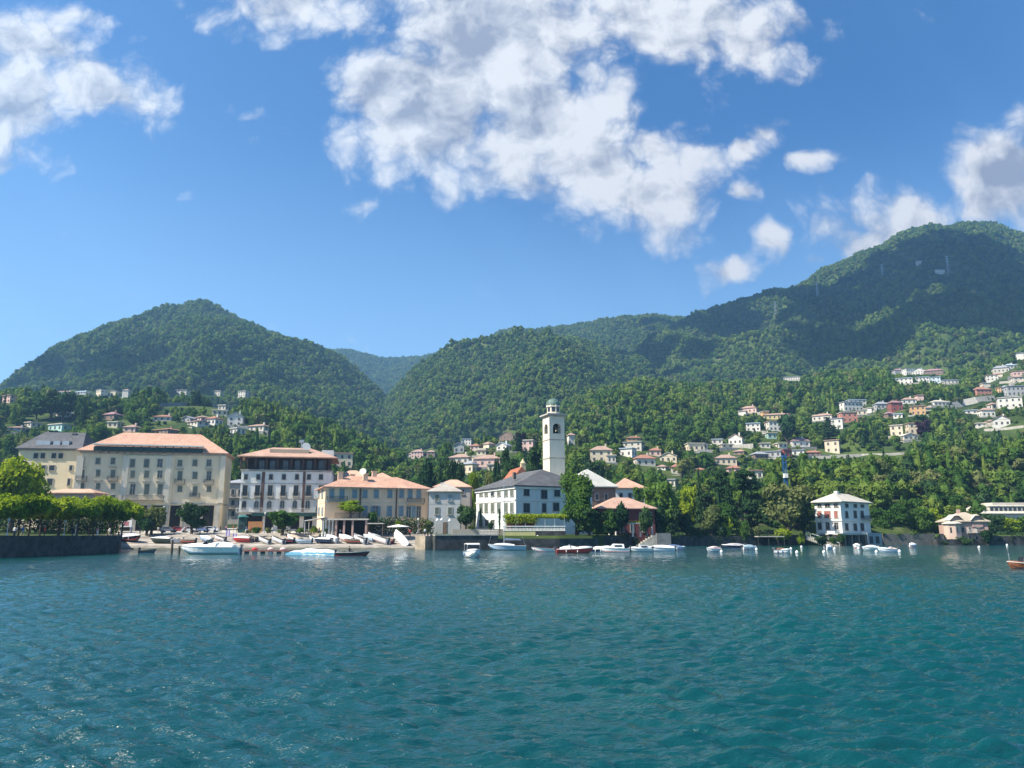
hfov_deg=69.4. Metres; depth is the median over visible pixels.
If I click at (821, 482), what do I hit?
broadleaf tree
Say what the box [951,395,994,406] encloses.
retaining wall
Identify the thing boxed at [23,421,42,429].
house
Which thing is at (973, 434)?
tall tree
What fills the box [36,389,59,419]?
cedar tree
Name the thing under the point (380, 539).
hauled boat
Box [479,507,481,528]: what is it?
cypress tree
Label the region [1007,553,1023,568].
motorboat
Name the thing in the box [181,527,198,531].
parked car
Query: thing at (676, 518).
broadleaf tree
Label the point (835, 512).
window
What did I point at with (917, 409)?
house
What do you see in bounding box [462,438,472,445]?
house
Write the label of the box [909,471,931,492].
broadleaf tree
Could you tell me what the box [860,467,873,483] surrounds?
tall tree
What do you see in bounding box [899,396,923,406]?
house
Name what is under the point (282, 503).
window
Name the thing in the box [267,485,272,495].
window
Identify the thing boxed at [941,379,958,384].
house
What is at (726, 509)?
broadleaf tree
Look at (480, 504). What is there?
window
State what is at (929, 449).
tall tree
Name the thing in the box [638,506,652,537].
broadleaf tree
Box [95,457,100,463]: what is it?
window
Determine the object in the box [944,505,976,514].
broadleaf tree
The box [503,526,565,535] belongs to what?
terrace balustrade
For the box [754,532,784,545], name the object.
jetty
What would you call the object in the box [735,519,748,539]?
shrub
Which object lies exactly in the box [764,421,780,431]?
house
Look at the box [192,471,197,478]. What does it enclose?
window
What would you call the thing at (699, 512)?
conifer tree
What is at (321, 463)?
loggia window
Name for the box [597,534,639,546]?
lake wall
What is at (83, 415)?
conifer tree
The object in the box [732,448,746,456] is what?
house
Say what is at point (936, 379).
house
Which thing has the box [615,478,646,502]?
tiled house
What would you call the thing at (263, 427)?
house
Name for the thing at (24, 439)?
broadleaf tree
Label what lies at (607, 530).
shrub
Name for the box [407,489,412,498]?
window
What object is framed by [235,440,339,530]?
white hotel
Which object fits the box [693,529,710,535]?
shrub
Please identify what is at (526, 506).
window
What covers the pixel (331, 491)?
window
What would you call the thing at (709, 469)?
broadleaf tree
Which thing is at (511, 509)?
window
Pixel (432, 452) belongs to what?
house
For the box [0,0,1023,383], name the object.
sky
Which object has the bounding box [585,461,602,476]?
broadleaf tree
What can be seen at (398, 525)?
parasol
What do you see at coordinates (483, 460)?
house
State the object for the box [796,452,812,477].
tall tree
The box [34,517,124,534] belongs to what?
clipped hedge
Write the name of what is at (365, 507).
window
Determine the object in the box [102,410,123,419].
house
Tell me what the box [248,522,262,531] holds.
site fence
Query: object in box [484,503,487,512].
window
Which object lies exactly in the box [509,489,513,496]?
window
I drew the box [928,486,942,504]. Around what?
tall tree
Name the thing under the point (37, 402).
broadleaf tree
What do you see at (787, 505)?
broadleaf tree
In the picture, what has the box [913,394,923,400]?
house
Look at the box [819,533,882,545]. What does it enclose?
boathouse
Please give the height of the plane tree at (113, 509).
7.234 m
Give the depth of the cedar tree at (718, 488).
247.06 m
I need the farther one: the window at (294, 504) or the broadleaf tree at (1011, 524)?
the broadleaf tree at (1011, 524)
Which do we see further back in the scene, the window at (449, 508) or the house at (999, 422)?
the house at (999, 422)
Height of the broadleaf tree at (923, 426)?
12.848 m
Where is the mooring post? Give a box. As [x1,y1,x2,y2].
[170,540,173,553]
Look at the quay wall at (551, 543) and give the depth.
161.12 m
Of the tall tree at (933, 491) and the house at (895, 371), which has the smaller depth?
the tall tree at (933, 491)
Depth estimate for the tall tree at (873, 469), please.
284.88 m
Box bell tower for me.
[540,397,566,475]
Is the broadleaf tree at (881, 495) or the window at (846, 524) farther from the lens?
the broadleaf tree at (881, 495)
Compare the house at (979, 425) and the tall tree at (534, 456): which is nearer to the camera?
the tall tree at (534, 456)
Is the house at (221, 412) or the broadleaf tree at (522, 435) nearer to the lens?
the broadleaf tree at (522, 435)
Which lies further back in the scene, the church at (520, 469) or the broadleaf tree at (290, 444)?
the broadleaf tree at (290, 444)
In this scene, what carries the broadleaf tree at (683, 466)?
on the hills
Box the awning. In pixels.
[304,517,328,533]
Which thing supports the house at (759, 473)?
on the hills
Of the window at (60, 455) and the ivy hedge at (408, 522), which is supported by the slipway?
the ivy hedge at (408, 522)
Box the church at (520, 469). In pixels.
[502,459,525,479]
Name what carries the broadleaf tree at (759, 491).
on the hills
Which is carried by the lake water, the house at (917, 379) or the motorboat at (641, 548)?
the motorboat at (641, 548)
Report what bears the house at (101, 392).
on the hills
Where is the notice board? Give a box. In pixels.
[120,520,131,535]
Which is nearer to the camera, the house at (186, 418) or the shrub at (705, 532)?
the shrub at (705, 532)
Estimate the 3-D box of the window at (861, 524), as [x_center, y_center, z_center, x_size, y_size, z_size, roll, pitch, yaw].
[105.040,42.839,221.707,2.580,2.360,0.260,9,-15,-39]
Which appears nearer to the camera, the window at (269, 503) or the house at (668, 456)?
the window at (269, 503)
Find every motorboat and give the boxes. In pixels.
[138,547,155,552]
[181,539,243,553]
[334,550,369,555]
[462,543,480,557]
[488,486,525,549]
[531,546,561,551]
[554,544,593,552]
[591,546,600,551]
[598,544,631,551]
[629,545,653,551]
[649,545,676,550]
[669,545,685,549]
[706,546,722,551]
[722,543,745,547]
[740,545,756,549]
[772,548,790,552]
[823,544,832,548]
[853,543,860,547]
[862,545,880,549]
[878,546,900,551]
[907,543,916,546]
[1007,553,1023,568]
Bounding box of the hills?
[0,229,1023,546]
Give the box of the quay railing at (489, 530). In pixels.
[480,530,497,534]
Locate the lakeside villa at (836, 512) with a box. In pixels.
[810,491,871,536]
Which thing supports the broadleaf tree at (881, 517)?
on the hills
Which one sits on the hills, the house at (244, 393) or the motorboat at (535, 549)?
the house at (244, 393)
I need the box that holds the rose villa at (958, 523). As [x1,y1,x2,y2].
[935,509,990,538]
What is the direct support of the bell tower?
on the hills
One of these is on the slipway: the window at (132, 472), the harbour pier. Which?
the harbour pier
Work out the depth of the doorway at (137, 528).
197.52 m
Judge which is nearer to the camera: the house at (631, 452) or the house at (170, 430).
the house at (170, 430)
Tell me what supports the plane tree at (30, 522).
on the promenade
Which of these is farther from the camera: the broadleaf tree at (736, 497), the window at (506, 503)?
the broadleaf tree at (736, 497)
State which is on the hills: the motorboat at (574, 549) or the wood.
the wood
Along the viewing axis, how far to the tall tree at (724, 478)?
264.68 m
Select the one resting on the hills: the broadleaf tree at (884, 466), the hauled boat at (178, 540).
the broadleaf tree at (884, 466)
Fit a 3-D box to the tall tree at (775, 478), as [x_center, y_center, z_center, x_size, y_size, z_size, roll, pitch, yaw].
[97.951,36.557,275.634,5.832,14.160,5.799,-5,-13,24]
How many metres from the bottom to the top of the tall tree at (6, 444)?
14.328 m
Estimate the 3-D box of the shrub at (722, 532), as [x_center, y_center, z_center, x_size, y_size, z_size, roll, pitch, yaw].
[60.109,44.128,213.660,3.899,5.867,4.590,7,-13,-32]
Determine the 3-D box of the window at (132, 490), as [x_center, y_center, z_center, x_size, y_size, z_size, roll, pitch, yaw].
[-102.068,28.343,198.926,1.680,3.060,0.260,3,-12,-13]
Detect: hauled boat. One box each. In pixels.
[121,534,140,541]
[150,536,173,542]
[170,537,184,542]
[181,538,197,543]
[200,535,213,542]
[215,534,226,541]
[233,536,252,541]
[247,534,258,541]
[258,535,271,544]
[272,535,285,544]
[281,537,294,542]
[287,534,302,542]
[295,538,313,543]
[314,537,332,542]
[326,534,339,543]
[339,534,354,543]
[344,538,360,543]
[354,533,368,544]
[363,534,374,541]
[368,532,390,544]
[394,529,411,545]
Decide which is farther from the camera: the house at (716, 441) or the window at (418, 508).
the house at (716, 441)
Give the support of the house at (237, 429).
on the hills
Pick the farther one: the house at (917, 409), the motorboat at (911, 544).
the house at (917, 409)
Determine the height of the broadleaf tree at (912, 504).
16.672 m
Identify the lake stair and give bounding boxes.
[633,533,670,546]
[804,532,839,545]
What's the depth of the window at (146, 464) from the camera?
200.95 m
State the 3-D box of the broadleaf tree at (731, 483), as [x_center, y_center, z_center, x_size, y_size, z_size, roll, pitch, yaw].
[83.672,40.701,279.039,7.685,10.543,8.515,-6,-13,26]
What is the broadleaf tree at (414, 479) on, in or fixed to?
on the hills
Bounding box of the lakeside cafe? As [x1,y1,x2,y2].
[321,513,369,536]
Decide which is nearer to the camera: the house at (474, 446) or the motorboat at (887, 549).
the motorboat at (887, 549)
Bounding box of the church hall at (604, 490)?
[577,469,618,506]
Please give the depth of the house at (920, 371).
960.00 m
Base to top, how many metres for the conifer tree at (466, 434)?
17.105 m
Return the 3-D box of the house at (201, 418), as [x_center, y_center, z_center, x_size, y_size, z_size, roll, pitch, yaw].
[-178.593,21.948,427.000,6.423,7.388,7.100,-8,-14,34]
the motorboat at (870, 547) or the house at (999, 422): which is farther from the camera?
the house at (999, 422)
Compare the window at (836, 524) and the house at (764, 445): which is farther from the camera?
the house at (764, 445)
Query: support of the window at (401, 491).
in the apricot house at (387, 497)
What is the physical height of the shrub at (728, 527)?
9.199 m
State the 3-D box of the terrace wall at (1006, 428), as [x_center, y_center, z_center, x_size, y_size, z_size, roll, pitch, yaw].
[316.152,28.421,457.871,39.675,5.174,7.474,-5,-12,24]
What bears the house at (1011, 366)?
on the hills
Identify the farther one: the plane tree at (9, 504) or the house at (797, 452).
the house at (797, 452)
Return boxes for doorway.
[120,518,130,530]
[135,505,146,530]
[169,505,180,527]
[203,505,213,526]
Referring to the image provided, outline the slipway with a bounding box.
[119,533,429,548]
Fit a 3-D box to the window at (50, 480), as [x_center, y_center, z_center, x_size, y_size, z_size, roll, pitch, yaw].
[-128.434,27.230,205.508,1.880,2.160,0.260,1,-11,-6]
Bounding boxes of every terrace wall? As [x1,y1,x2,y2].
[160,402,217,407]
[807,452,904,457]
[984,425,1023,430]
[999,379,1023,383]
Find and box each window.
[32,453,38,458]
[39,453,45,458]
[47,478,53,485]
[48,465,54,470]
[50,453,56,458]
[57,453,63,458]
[66,478,70,485]
[94,483,100,489]
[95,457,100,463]
[95,469,100,476]
[109,483,115,489]
[110,457,115,463]
[110,470,115,477]
[129,459,135,467]
[129,470,135,477]
[129,484,135,494]
[143,459,149,467]
[143,470,149,477]
[143,484,149,494]
[156,459,162,467]
[156,484,162,494]
[157,470,162,477]
[177,460,182,465]
[177,471,182,480]
[177,486,182,491]
[192,459,197,465]
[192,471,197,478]
[192,486,197,495]
[206,459,211,465]
[206,471,211,480]
[206,486,211,491]
[240,500,246,509]
[242,485,247,495]
[253,500,258,509]
[254,485,260,495]
[259,461,264,469]
[266,500,271,509]
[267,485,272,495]
[270,461,275,469]
[279,500,284,509]
[280,485,285,495]
[283,461,288,469]
[291,500,297,509]
[293,485,298,495]
[295,461,299,469]
[304,500,309,509]
[305,485,311,495]
[307,461,311,469]
[318,461,323,469]
[328,489,334,498]
[339,489,344,498]
[352,489,357,497]
[362,489,367,497]
[362,506,367,516]
[371,505,380,516]
[373,489,378,497]
[386,506,392,516]
[387,489,392,497]
[398,506,403,516]
[399,489,403,497]
[405,506,410,517]
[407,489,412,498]
[411,506,415,517]
[415,506,420,517]
[416,489,421,497]
[434,507,439,514]
[447,507,452,514]
[478,503,482,512]
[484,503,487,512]
[490,502,494,512]
[496,502,500,512]
[503,502,507,512]
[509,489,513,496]
[509,502,513,512]
[523,489,529,495]
[523,503,529,512]
[540,490,547,498]
[541,503,546,512]
[553,490,560,496]
[553,502,559,511]
[817,511,821,517]
[817,522,822,529]
[824,511,830,517]
[825,522,830,529]
[833,510,837,517]
[834,522,838,529]
[844,523,848,530]
[853,510,856,517]
[853,523,857,530]
[860,523,864,530]
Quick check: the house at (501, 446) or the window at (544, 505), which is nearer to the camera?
the window at (544, 505)
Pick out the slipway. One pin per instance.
(144, 542)
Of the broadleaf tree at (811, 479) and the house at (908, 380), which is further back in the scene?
the house at (908, 380)
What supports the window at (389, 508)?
in the apricot house at (387, 497)
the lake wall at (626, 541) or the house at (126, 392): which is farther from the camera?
the house at (126, 392)
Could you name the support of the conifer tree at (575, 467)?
on the hills
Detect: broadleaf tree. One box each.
[0,455,51,532]
[16,437,32,445]
[28,396,45,419]
[51,390,77,420]
[79,428,96,439]
[95,425,110,439]
[175,502,209,533]
[233,471,240,479]
[267,510,298,535]
[284,441,300,447]
[337,500,364,518]
[407,475,418,483]
[416,458,437,487]
[422,520,433,535]
[444,457,464,481]
[456,504,474,528]
[468,470,479,525]
[492,457,500,482]
[514,432,526,443]
[558,471,594,535]
[573,508,607,535]
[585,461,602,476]
[593,521,604,534]
[602,508,620,534]
[608,476,619,482]
[615,501,628,536]
[623,473,640,483]
[632,487,645,501]
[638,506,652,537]
[641,481,678,521]
[655,503,666,532]
[666,506,682,531]
[673,458,691,476]
[678,513,695,535]
[679,484,697,521]
[700,504,720,534]
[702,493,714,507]
[706,466,718,475]
[717,502,740,526]
[729,478,740,490]
[732,490,746,514]
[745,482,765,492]
[753,485,768,506]
[760,483,813,544]
[763,472,782,483]
[776,413,796,444]
[793,484,816,500]
[794,501,812,534]
[795,467,820,483]
[803,476,819,483]
[815,478,831,494]
[819,486,837,497]
[820,480,847,492]
[820,489,844,497]
[842,462,867,479]
[845,488,859,496]
[848,480,878,502]
[865,481,894,507]
[870,507,895,528]
[875,460,893,477]
[887,470,912,484]
[889,503,915,529]
[904,498,922,510]
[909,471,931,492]
[911,507,934,533]
[914,420,932,434]
[918,479,942,497]
[922,456,940,471]
[924,441,946,456]
[929,507,943,533]
[940,494,964,511]
[942,445,968,459]
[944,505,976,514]
[980,513,1005,533]
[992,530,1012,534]
[1004,517,1021,533]
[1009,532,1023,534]
[1010,438,1023,457]
[1014,483,1023,499]
[1016,516,1023,531]
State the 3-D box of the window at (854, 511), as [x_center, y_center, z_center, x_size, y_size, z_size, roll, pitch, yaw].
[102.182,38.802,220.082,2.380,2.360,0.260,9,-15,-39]
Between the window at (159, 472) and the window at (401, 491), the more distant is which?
the window at (159, 472)
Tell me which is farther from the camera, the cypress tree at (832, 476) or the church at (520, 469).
the cypress tree at (832, 476)
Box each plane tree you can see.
[0,493,20,518]
[2,492,52,535]
[10,495,40,535]
[26,493,71,535]
[36,496,87,534]
[43,495,78,534]
[61,497,104,534]
[73,494,109,534]
[77,499,123,534]
[95,495,136,532]
[98,499,132,534]
[105,502,144,536]
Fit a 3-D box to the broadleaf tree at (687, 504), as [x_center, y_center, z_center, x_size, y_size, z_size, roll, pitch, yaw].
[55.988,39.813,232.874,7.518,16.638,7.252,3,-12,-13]
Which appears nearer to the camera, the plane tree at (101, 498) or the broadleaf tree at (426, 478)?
the plane tree at (101, 498)
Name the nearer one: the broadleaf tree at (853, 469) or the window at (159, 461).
the window at (159, 461)
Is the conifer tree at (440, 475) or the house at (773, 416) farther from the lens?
the house at (773, 416)
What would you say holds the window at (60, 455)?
in the annex building
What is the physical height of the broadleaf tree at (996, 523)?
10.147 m
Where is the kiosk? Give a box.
[238,515,247,532]
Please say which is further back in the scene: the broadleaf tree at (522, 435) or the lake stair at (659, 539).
the broadleaf tree at (522, 435)
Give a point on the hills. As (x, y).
(668, 473)
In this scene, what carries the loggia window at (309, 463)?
in the white hotel at (289, 480)
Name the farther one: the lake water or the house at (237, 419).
the house at (237, 419)
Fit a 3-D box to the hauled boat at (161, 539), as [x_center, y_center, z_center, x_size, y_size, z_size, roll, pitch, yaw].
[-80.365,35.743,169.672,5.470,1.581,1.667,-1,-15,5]
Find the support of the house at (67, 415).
on the hills
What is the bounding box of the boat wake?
[285,548,333,555]
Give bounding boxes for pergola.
[367,523,384,534]
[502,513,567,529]
[603,521,652,536]
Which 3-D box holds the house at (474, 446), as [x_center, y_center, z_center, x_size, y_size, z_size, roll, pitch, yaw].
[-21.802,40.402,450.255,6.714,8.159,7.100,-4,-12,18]
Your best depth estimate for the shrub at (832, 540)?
207.83 m
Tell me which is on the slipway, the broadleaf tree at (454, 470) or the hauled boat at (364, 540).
the hauled boat at (364, 540)
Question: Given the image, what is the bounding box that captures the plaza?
[117,528,416,532]
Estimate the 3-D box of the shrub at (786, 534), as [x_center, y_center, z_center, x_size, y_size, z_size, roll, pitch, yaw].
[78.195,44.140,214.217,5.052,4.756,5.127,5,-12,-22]
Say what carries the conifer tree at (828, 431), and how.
on the hills
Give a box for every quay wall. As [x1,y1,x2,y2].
[0,535,119,557]
[118,536,121,551]
[432,535,497,549]
[498,538,597,548]
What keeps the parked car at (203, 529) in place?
on the plaza
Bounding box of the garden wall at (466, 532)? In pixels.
[452,529,504,534]
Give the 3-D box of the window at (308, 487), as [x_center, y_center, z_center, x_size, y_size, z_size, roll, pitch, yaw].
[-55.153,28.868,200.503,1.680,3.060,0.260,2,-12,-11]
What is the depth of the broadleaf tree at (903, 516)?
237.67 m
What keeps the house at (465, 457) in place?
on the hills
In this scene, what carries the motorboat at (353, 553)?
on the lake water
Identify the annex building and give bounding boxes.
[15,432,95,528]
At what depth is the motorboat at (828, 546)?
160.56 m
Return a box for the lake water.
[0,545,1023,767]
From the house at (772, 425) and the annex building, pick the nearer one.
the annex building
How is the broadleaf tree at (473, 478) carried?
on the hills
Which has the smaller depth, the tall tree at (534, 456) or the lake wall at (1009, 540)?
the lake wall at (1009, 540)
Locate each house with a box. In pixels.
[2,394,18,402]
[6,425,29,433]
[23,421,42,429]
[48,423,76,431]
[53,412,73,417]
[75,390,93,395]
[96,389,108,395]
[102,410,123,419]
[107,421,125,427]
[108,390,119,397]
[113,423,141,433]
[122,389,130,397]
[151,426,179,433]
[152,413,172,420]
[175,389,190,396]
[181,416,196,421]
[186,420,210,427]
[194,416,208,420]
[206,414,223,425]
[212,390,223,396]
[212,409,229,416]
[217,404,231,409]
[225,411,248,429]
[227,479,240,523]
[229,427,246,435]
[238,390,249,397]
[247,422,270,435]
[315,468,431,533]
[334,452,354,469]
[334,470,362,481]
[371,473,389,476]
[411,448,425,458]
[426,482,463,535]
[427,450,436,458]
[433,480,473,528]
[449,452,472,462]
[453,441,465,452]
[461,459,479,474]
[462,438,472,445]
[470,444,482,449]
[471,453,501,469]
[472,450,487,456]
[474,442,495,450]
[486,464,500,469]
[487,441,510,452]
[498,431,513,442]
[510,439,536,452]
[565,433,575,444]
[589,444,616,464]
[592,498,657,542]
[606,455,616,461]
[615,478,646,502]
[619,447,636,457]
[622,441,644,450]
[626,435,640,441]
[633,453,656,465]
[648,446,661,456]
[656,465,669,469]
[659,451,677,462]
[666,479,679,488]
[670,464,686,475]
[684,443,704,452]
[696,444,712,452]
[710,438,722,444]
[714,453,737,465]
[718,444,737,450]
[725,464,739,471]
[727,432,754,448]
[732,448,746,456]
[738,410,747,416]
[740,404,759,414]
[745,422,767,433]
[748,470,763,479]
[750,450,768,458]
[758,443,770,447]
[759,411,768,415]
[763,412,789,418]
[763,450,781,458]
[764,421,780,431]
[764,432,776,438]
[772,443,787,448]
[779,449,792,456]
[783,376,799,380]
[789,436,816,449]
[791,449,804,455]
[804,449,833,458]
[811,412,834,422]
[823,439,840,453]
[830,417,843,428]
[836,401,862,412]
[837,412,857,422]
[846,399,866,405]
[855,409,873,417]
[863,407,872,413]
[871,400,886,411]
[883,411,895,417]
[887,399,902,411]
[888,424,902,438]
[891,368,901,374]
[892,413,903,418]
[895,377,918,384]
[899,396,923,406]
[900,432,920,442]
[901,368,913,375]
[904,422,922,435]
[908,405,928,416]
[911,368,925,374]
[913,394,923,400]
[915,376,929,382]
[923,369,943,375]
[928,399,956,409]
[929,376,948,384]
[934,269,944,273]
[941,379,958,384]
[963,409,977,413]
[973,386,991,395]
[974,422,986,428]
[976,406,995,417]
[979,382,990,387]
[982,420,990,427]
[984,374,998,382]
[985,403,996,408]
[990,364,1008,373]
[991,414,1010,427]
[994,387,1001,392]
[995,396,1022,408]
[1000,385,1023,396]
[1004,363,1016,369]
[1007,370,1023,380]
[1009,376,1022,385]
[1015,352,1023,361]
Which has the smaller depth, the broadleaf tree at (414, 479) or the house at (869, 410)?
the broadleaf tree at (414, 479)
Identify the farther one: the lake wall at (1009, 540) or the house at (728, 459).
the house at (728, 459)
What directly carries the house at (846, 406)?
on the hills
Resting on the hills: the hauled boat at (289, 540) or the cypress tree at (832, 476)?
the cypress tree at (832, 476)
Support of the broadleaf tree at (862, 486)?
on the hills
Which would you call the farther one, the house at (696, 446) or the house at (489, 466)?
the house at (696, 446)
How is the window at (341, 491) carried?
in the apricot house at (387, 497)
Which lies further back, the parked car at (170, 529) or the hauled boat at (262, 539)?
the parked car at (170, 529)
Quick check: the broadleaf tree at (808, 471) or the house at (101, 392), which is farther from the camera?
the house at (101, 392)
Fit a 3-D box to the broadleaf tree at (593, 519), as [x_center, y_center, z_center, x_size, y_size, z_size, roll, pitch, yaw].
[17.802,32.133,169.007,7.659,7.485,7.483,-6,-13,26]
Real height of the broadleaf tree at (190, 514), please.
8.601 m
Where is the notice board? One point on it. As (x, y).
(128, 523)
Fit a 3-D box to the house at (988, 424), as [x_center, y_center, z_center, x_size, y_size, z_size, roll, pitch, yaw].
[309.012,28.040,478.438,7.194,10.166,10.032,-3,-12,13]
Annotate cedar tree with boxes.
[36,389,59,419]
[702,468,728,506]
[732,469,761,519]
[737,490,763,530]
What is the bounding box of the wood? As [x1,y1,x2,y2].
[0,220,1023,529]
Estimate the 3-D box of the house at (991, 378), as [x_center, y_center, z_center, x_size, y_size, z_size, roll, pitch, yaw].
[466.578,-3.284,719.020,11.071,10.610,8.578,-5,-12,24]
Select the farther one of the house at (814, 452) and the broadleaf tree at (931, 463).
the house at (814, 452)
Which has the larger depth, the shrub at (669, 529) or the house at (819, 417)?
the house at (819, 417)
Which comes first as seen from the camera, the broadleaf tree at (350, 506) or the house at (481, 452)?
the broadleaf tree at (350, 506)
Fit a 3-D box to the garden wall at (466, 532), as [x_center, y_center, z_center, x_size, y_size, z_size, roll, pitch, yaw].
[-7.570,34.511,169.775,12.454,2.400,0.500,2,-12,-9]
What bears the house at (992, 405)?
on the hills
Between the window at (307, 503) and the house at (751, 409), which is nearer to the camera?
the window at (307, 503)
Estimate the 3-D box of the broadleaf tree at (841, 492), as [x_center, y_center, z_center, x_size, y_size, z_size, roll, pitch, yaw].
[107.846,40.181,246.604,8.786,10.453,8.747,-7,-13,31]
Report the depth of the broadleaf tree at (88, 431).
357.62 m
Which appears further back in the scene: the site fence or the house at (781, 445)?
the house at (781, 445)
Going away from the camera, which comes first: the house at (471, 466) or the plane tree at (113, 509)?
the plane tree at (113, 509)
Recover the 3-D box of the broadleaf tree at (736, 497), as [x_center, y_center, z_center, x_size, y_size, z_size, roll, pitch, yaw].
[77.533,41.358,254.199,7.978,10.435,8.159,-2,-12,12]
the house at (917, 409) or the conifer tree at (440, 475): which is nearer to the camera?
the conifer tree at (440, 475)
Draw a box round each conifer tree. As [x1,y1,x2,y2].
[72,399,92,424]
[438,459,442,483]
[460,426,470,438]
[486,420,495,436]
[513,433,523,451]
[572,451,578,476]
[694,468,704,527]
[723,478,739,517]
[818,417,840,439]
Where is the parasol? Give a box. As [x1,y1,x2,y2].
[388,524,408,526]
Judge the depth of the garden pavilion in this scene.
184.30 m
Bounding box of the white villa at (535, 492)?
[473,469,593,533]
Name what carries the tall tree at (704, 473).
on the hills
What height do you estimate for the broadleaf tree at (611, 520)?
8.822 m
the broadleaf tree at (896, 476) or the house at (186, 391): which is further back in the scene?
the house at (186, 391)
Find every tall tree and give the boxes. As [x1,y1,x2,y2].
[1,440,14,459]
[2,435,15,454]
[495,446,517,481]
[526,443,542,471]
[569,458,580,474]
[647,468,657,482]
[699,469,708,483]
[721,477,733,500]
[768,463,782,485]
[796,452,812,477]
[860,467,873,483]
[868,455,881,478]
[882,455,898,468]
[920,444,934,458]
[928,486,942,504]
[938,476,953,502]
[951,464,968,491]
[965,498,987,514]
[967,429,979,453]
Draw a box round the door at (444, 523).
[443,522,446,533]
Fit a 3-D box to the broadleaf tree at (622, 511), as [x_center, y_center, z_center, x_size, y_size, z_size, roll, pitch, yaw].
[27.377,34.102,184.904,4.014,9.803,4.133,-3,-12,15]
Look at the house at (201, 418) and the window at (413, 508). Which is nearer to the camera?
the window at (413, 508)
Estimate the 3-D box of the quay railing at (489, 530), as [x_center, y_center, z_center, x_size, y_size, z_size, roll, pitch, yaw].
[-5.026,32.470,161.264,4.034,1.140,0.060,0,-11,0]
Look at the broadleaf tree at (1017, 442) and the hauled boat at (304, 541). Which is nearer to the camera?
the hauled boat at (304, 541)
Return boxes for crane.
[781,455,787,485]
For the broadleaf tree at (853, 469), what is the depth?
286.27 m
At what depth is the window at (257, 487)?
198.05 m
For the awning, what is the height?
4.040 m
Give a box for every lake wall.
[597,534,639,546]
[671,532,807,545]
[882,530,943,544]
[933,536,991,544]
[991,531,1023,544]
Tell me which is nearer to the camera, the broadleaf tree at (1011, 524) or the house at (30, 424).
the broadleaf tree at (1011, 524)
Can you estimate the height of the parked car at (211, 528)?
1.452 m
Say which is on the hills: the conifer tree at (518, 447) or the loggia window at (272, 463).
the conifer tree at (518, 447)
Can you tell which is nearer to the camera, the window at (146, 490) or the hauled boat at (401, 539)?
the hauled boat at (401, 539)
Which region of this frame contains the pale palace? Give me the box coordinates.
[966,503,1023,519]
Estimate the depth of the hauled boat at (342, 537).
170.52 m
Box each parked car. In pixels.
[159,527,175,531]
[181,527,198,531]
[195,526,209,531]
[205,526,219,531]
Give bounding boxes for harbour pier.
[415,536,432,549]
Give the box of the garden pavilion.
[43,489,109,530]
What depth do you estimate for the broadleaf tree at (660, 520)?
195.98 m
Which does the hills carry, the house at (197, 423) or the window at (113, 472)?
the house at (197, 423)
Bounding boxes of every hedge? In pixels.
[0,518,48,532]
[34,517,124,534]
[243,529,321,532]
[358,516,436,533]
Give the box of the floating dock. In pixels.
[242,547,293,552]
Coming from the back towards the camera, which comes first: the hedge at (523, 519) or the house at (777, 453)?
the house at (777, 453)
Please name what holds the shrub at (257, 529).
on the slipway
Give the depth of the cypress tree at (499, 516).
169.07 m
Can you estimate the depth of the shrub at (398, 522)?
178.96 m
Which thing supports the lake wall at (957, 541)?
in the lake water
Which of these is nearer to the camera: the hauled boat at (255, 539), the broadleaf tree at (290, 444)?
the hauled boat at (255, 539)
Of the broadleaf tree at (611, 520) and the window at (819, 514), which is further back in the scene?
the window at (819, 514)
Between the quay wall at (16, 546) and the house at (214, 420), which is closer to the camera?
the quay wall at (16, 546)
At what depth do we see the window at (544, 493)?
183.71 m
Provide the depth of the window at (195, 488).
202.68 m
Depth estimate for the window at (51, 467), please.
206.29 m
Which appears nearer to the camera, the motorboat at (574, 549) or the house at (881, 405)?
the motorboat at (574, 549)
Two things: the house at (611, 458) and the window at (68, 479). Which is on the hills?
the house at (611, 458)
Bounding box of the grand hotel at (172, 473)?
[73,432,235,530]
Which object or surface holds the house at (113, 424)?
on the hills
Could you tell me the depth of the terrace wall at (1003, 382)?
684.84 m
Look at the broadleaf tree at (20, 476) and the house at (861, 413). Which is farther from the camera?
the house at (861, 413)
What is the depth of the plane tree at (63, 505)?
121.17 m
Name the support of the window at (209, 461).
in the grand hotel at (172, 473)
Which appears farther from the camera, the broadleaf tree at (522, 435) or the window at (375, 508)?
the broadleaf tree at (522, 435)
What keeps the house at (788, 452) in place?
on the hills
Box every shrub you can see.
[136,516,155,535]
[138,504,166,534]
[251,527,261,533]
[265,527,271,533]
[296,527,303,533]
[310,525,317,533]
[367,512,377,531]
[395,520,403,530]
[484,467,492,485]
[488,521,492,529]
[602,525,614,534]
[655,523,676,534]
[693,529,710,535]
[713,527,726,536]
[721,517,733,535]
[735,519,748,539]
[750,526,760,538]
[764,535,774,542]
[774,528,791,544]
[796,532,804,544]
[814,535,827,545]
[828,536,839,543]
[837,533,846,545]
[960,536,972,544]
[978,529,992,544]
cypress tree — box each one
[474,506,476,526]
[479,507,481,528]
[498,508,500,534]
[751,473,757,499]
[829,470,834,481]
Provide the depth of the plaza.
187.04 m
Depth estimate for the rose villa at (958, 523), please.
221.48 m
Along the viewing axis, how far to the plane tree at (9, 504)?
109.73 m

